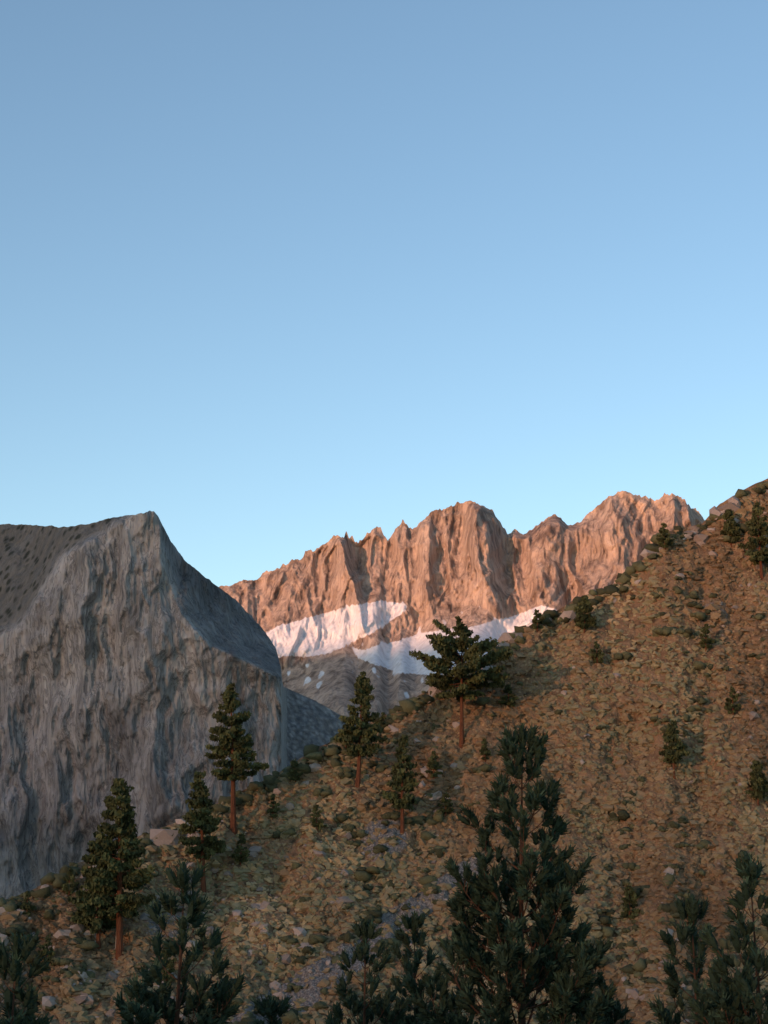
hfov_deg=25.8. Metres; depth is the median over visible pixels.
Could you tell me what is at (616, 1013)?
pine
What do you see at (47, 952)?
hill pine
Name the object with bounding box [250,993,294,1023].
pine
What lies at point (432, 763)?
hill pine
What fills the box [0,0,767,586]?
sky
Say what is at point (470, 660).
hill pine
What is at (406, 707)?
bitterbrush shrubs
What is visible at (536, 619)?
hill pine
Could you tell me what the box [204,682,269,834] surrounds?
hill pine
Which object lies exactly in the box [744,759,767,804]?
hill pine
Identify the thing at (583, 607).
hill pine
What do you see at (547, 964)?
pine
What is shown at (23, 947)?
pine
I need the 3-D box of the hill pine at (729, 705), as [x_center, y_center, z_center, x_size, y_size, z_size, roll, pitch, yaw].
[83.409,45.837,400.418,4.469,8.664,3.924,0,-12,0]
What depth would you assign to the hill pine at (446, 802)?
372.26 m
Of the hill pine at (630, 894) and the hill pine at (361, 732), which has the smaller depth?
the hill pine at (630, 894)
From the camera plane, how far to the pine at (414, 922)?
54.59 m
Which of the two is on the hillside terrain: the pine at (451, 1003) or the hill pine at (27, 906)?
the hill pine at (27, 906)
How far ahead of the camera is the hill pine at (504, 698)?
403.26 m
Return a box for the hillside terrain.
[0,478,767,1023]
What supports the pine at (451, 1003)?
on the ground
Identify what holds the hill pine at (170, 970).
on the hillside terrain
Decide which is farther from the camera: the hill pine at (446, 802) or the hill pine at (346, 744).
the hill pine at (346, 744)
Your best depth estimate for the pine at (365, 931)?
51.57 m
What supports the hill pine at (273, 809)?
on the hillside terrain
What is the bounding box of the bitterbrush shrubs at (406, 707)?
[0,481,767,1023]
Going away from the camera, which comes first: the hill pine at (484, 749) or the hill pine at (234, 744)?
the hill pine at (234, 744)
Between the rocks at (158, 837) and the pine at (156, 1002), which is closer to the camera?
the pine at (156, 1002)
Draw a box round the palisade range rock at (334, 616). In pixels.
[219,491,704,722]
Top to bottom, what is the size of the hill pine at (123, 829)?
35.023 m
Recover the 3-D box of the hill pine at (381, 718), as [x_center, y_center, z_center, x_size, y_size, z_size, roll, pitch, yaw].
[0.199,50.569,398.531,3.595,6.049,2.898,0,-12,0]
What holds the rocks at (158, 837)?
on the hillside terrain
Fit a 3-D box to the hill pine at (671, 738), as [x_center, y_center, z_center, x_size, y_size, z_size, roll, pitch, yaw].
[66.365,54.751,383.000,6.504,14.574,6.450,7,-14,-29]
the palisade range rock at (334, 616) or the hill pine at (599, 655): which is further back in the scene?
the palisade range rock at (334, 616)
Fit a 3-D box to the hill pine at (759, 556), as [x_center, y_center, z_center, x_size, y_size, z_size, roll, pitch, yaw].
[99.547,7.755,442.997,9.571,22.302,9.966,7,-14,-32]
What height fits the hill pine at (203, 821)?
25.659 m
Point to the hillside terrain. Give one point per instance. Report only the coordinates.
(310, 994)
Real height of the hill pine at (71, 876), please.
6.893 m
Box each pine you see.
[0,928,54,1023]
[19,891,36,915]
[34,934,55,971]
[61,868,79,895]
[67,831,133,949]
[80,778,156,959]
[111,858,250,1023]
[160,950,176,985]
[178,771,225,892]
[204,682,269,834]
[232,832,250,865]
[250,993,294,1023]
[267,792,279,819]
[286,758,302,782]
[309,804,327,834]
[309,916,410,1023]
[333,671,387,787]
[338,742,348,748]
[375,909,456,1023]
[378,712,388,727]
[381,734,419,833]
[399,723,619,1023]
[409,616,513,747]
[424,751,442,778]
[436,792,453,816]
[446,988,478,1023]
[479,737,490,761]
[498,682,517,706]
[531,609,545,631]
[573,595,596,634]
[590,641,604,663]
[604,996,634,1023]
[619,883,639,919]
[646,893,740,1023]
[656,522,673,549]
[659,720,689,778]
[687,851,767,1023]
[699,624,714,651]
[720,509,740,546]
[724,687,740,714]
[737,501,767,579]
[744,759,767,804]
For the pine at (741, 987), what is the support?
on the ground
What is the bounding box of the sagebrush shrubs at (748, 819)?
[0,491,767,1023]
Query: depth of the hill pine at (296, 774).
378.28 m
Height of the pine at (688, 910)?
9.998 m
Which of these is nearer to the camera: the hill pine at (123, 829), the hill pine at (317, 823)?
the hill pine at (123, 829)
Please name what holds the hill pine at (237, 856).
on the hillside terrain
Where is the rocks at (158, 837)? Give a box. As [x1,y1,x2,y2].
[0,489,767,1023]
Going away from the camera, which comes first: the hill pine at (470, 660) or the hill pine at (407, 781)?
the hill pine at (407, 781)
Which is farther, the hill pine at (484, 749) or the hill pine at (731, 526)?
the hill pine at (731, 526)
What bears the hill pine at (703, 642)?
on the hillside terrain
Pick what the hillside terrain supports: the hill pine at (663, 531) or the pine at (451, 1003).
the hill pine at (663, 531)
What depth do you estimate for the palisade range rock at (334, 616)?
8196.29 m
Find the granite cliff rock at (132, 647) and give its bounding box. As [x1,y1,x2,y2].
[0,511,355,898]
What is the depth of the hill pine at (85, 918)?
322.75 m
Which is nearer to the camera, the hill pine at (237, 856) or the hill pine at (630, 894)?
the hill pine at (630, 894)

